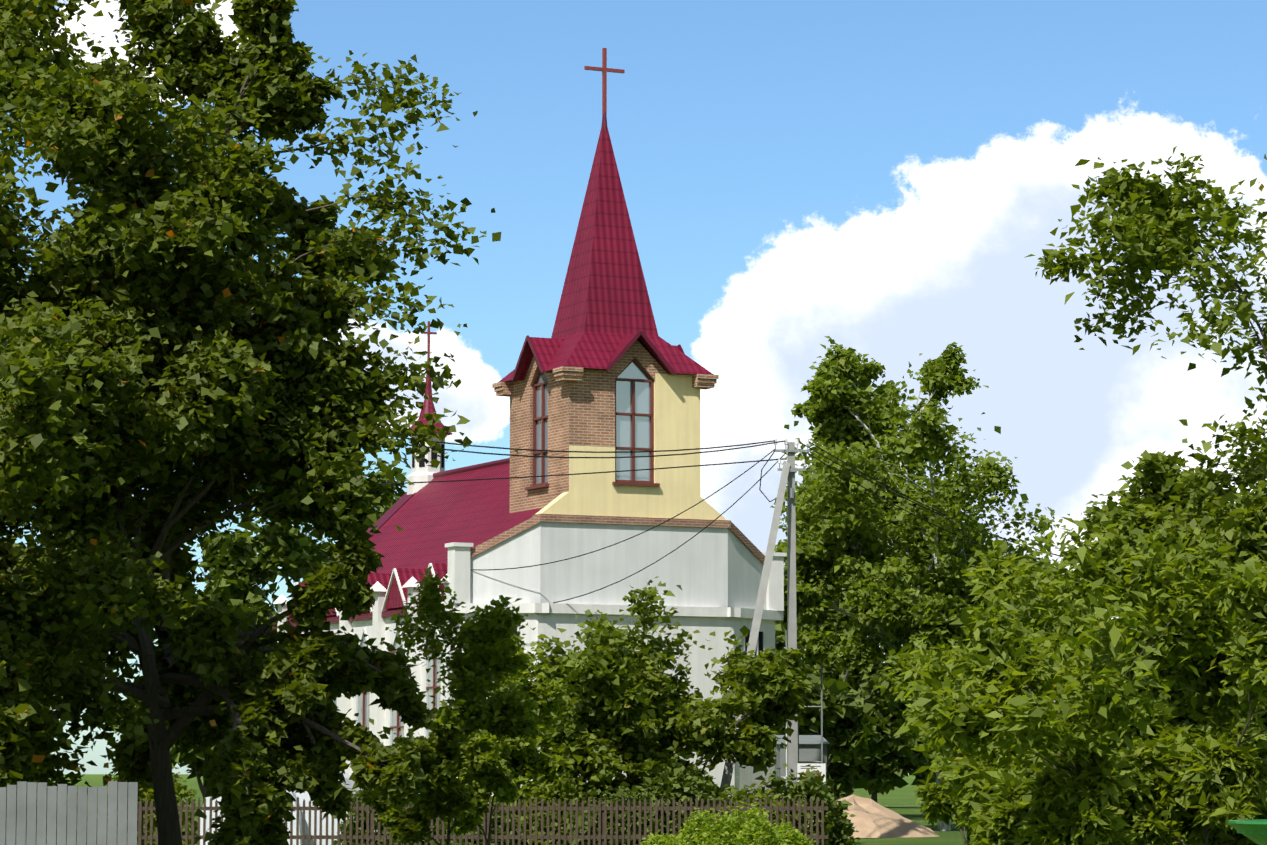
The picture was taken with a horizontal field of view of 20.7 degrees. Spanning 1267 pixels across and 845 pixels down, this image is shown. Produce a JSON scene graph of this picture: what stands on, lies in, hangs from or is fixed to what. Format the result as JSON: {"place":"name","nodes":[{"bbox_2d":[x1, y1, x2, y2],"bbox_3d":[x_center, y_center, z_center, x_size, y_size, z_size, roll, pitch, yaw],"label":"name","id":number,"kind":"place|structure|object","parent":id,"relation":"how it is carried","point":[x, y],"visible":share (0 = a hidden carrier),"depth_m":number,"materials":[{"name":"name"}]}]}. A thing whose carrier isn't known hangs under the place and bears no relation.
{"place":"outdoors","nodes":[
{"label":"outdoors","id":0,"kind":"place"},
{"bbox_2d":[0,0,1266,773],"label":"sky","id":1,"kind":"structure","parent":0,"point":[878,178],"materials":[{"name":"blue"}]},
{"bbox_2d":[46,774,1266,844],"bbox_3d":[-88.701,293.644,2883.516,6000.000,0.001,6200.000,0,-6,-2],"label":"ground","id":2,"kind":"structure","parent":0,"point":[901,801],"depth_m":176.10,"materials":[{"name":"green plant"}]},
{"bbox_2d":[36,695,55,785],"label":"tree","id":3,"kind":"object","parent":2,"relation":"on","point":[50,783],"depth_m":152.99,"materials":[{"name":"green plant"}]},
{"bbox_2d":[0,288,124,813],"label":"tree","id":4,"kind":"object","parent":2,"relation":"on","point":[30,387],"depth_m":43.96,"materials":[{"name":"green plant"}]},
{"bbox_2d":[0,781,137,844],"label":"plank fence","id":5,"kind":"object","parent":2,"relation":"on","point":[70,816],"visible":1,"depth_m":41.34,"materials":[{"name":"grey wood"}]},
{"bbox_2d":[97,764,201,844],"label":"hedge","id":6,"kind":"object","parent":2,"relation":"on","point":[149,794],"visible":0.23,"depth_m":77.26,"materials":[{"name":"green plant"}]},
{"bbox_2d":[110,521,311,800],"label":"tree","id":7,"kind":"object","parent":2,"relation":"on","point":[180,758],"depth_m":139.51,"materials":[{"name":"green plant"}]},
{"bbox_2d":[0,0,517,844],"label":"linden tree","id":8,"kind":"object","parent":2,"relation":"on","point":[288,396],"depth_m":48.07,"materials":[{"name":"green plant"}]},
{"bbox_2d":[200,771,361,844],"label":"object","id":9,"kind":"object","parent":2,"relation":"on","point":[303,796],"visible":0.06,"depth_m":78.07,"materials":[{"name":"white wood"}]},
{"bbox_2d":[197,460,410,677],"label":"tree","id":10,"kind":"object","parent":2,"relation":"on","point":[230,567],"depth_m":137.91,"materials":[{"name":"green plant"}]},
{"bbox_2d":[334,783,446,844],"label":"hedge","id":11,"kind":"object","parent":2,"relation":"on","point":[355,796],"visible":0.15,"depth_m":77.58,"materials":[{"name":"green plant"}]},
{"bbox_2d":[359,565,543,844],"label":"young tree","id":12,"kind":"object","parent":2,"relation":"on","point":[487,640],"depth_m":57.25,"materials":[{"name":"green plant"}]},
{"bbox_2d":[383,797,527,844],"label":"hedge","id":13,"kind":"object","parent":2,"relation":"on","point":[481,831],"visible":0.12,"depth_m":76.73,"materials":[{"name":"green plant"}]},
{"bbox_2d":[138,796,827,844],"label":"picket fence","id":14,"kind":"object","parent":2,"relation":"on","point":[602,836],"visible":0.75,"depth_m":75.27,"materials":[{"name":"brown wood"}]},
{"bbox_2d":[446,648,573,844],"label":"young tree","id":15,"kind":"object","parent":2,"relation":"on","point":[528,761],"depth_m":64.88,"materials":[{"name":"green plant"}]},
{"bbox_2d":[272,48,786,831],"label":"church","id":16,"kind":"structure","parent":2,"relation":"on","point":[604,368],"depth_m":90.73,"materials":[{"name":"white paint"}]},
{"bbox_2d":[457,666,616,844],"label":"tree","id":17,"kind":"object","parent":2,"relation":"on","point":[580,736],"depth_m":78.44,"materials":[{"name":"green plant"}]},
{"bbox_2d":[503,747,597,844],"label":"hedge","id":18,"kind":"object","parent":2,"relation":"on","point":[568,786],"visible":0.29,"depth_m":77.79,"materials":[{"name":"green plant"}]},
{"bbox_2d":[520,609,677,841],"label":"tree","id":19,"kind":"object","parent":2,"relation":"on","point":[632,710],"depth_m":78.47,"materials":[{"name":"green plant"}]},
{"bbox_2d":[566,781,672,844],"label":"hedge","id":20,"kind":"object","parent":2,"relation":"on","point":[619,794],"visible":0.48,"depth_m":77.11,"materials":[{"name":"green plant"}]},
{"bbox_2d":[577,640,698,797],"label":"tree","id":21,"kind":"object","parent":2,"relation":"on","point":[586,787],"visible":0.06,"depth_m":80.93,"materials":[{"name":"green plant"}]},
{"bbox_2d":[641,831,680,844],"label":"yellow shrub","id":22,"kind":"object","parent":2,"relation":"on","point":[662,839],"visible":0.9,"depth_m":65.16,"materials":[{"name":"green plant"}]},
{"bbox_2d":[580,576,753,824],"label":"tree","id":23,"kind":"object","parent":2,"relation":"on","point":[695,721],"depth_m":80.34,"materials":[{"name":"green plant"}]},
{"bbox_2d":[620,746,738,844],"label":"hedge","id":24,"kind":"object","parent":2,"relation":"on","point":[686,787],"visible":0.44,"depth_m":77.41,"materials":[{"name":"green plant"}]},
{"bbox_2d":[675,807,740,844],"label":"yellow shrub","id":25,"kind":"object","parent":2,"relation":"on","point":[700,830],"visible":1,"depth_m":63.20,"materials":[{"name":"green plant"}]},
{"bbox_2d":[669,625,811,795],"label":"tree","id":26,"kind":"object","parent":2,"relation":"on","point":[773,690],"depth_m":80.29,"materials":[{"name":"green plant"}]},
{"bbox_2d":[709,783,792,844],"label":"hedge","id":27,"kind":"object","parent":2,"relation":"on","point":[758,795],"visible":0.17,"depth_m":77.64,"materials":[{"name":"green plant"}]},
{"bbox_2d":[722,800,787,844],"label":"yellow shrub","id":28,"kind":"object","parent":2,"relation":"on","point":[753,829],"visible":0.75,"depth_m":64.22,"materials":[{"name":"green plant"}]},
{"bbox_2d":[720,439,825,798],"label":"utility pole","id":29,"kind":"object","parent":2,"relation":"on","point":[789,470],"visible":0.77,"depth_m":85.67,"materials":[{"name":"concrete"}]},
{"bbox_2d":[262,437,1063,602],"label":"power lines","id":30,"kind":"object","parent":29,"relation":"attached to","point":[769,459],"visible":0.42,"depth_m":86.05,"materials":[{"name":"black metal"}]},
{"bbox_2d":[775,623,784,650],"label":"tree","id":31,"kind":"object","parent":2,"relation":"on","point":[779,645],"depth_m":140.03,"materials":[{"name":"green plant"}]},
{"bbox_2d":[771,818,812,844],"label":"yellow shrub","id":32,"kind":"object","parent":2,"relation":"on","point":[792,835],"visible":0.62,"depth_m":65.28,"materials":[{"name":"green plant"}]},
{"bbox_2d":[776,657,829,817],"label":"substation","id":33,"kind":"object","parent":2,"relation":"on","point":[812,748],"depth_m":103.53,"materials":[{"name":"metal"}]},
{"bbox_2d":[751,763,859,844],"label":"hedge","id":34,"kind":"object","parent":2,"relation":"on","point":[838,828],"visible":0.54,"depth_m":78.09,"materials":[{"name":"green plant"}]},
{"bbox_2d":[776,581,923,801],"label":"tree","id":35,"kind":"object","parent":2,"relation":"on","point":[859,729],"depth_m":124.64,"materials":[{"name":"green plant"}]},
{"bbox_2d":[775,546,933,801],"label":"tree","id":36,"kind":"object","parent":2,"relation":"on","point":[888,769],"depth_m":132.32,"materials":[{"name":"green plant"}]},
{"bbox_2d":[808,794,939,837],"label":"sand pile","id":37,"kind":"object","parent":2,"relation":"on","point":[872,819],"visible":0.56,"depth_m":91.66,"materials":[{"name":"beige sand"}]},
{"bbox_2d":[771,336,1082,830],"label":"birch tree","id":38,"kind":"object","parent":2,"relation":"on","point":[833,508],"depth_m":100.02,"materials":[{"name":"green plant"}]},
{"bbox_2d":[911,565,972,785],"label":"tree","id":39,"kind":"object","parent":2,"relation":"on","point":[919,776],"depth_m":168.47,"materials":[{"name":"green plant"}]},
{"bbox_2d":[881,639,1013,844],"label":"willow tree","id":40,"kind":"object","parent":2,"relation":"on","point":[934,807],"depth_m":61.70,"materials":[{"name":"green plant"}]},
{"bbox_2d":[894,577,1174,844],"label":"willow tree","id":41,"kind":"object","parent":2,"relation":"on","point":[983,709],"depth_m":41.41,"materials":[{"name":"green plant"}]},
{"bbox_2d":[929,680,1140,844],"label":"willow tree","id":42,"kind":"object","parent":2,"relation":"on","point":[1000,804],"depth_m":44.90,"materials":[{"name":"green plant"}]},
{"bbox_2d":[946,529,1137,705],"bbox_3d":[6.535,4.370,52.886,3.580,5.326,4.401,0,-6,-2],"label":"willow tree","id":43,"kind":"object","parent":2,"relation":"on","point":[998,574],"depth_m":52.64,"materials":[{"name":"green plant"}]},
{"bbox_2d":[913,615,1177,844],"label":"willow tree","id":44,"kind":"object","parent":2,"relation":"on","point":[966,805],"depth_m":48.97,"materials":[{"name":"green plant"}]},
{"bbox_2d":[1025,514,1245,844],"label":"willow tree","id":45,"kind":"object","parent":2,"relation":"on","point":[1198,625],"depth_m":47.70,"materials":[{"name":"green plant"}]},
{"bbox_2d":[1024,146,1266,737],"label":"tree","id":46,"kind":"object","parent":2,"relation":"on","point":[1143,231],"depth_m":56.96,"materials":[{"name":"green plant"}]},
{"bbox_2d":[1040,450,1266,746],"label":"tree","id":47,"kind":"object","parent":2,"relation":"on","point":[1154,494],"visible":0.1,"depth_m":77.34,"materials":[{"name":"green plant"}]},
{"bbox_2d":[1107,553,1266,844],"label":"willow tree","id":48,"kind":"object","parent":2,"relation":"on","point":[1217,784],"depth_m":43.15,"materials":[{"name":"green plant"}]},
{"bbox_2d":[1179,414,1266,743],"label":"tree","id":49,"kind":"object","parent":2,"relation":"on","point":[1240,435],"visible":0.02,"depth_m":88.19,"materials":[{"name":"green plant"}]},
{"bbox_2d":[1228,819,1266,844],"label":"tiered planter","id":50,"kind":"object","parent":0,"point":[1255,831],"visible":1,"depth_m":20.59,"materials":[{"name":"green"}]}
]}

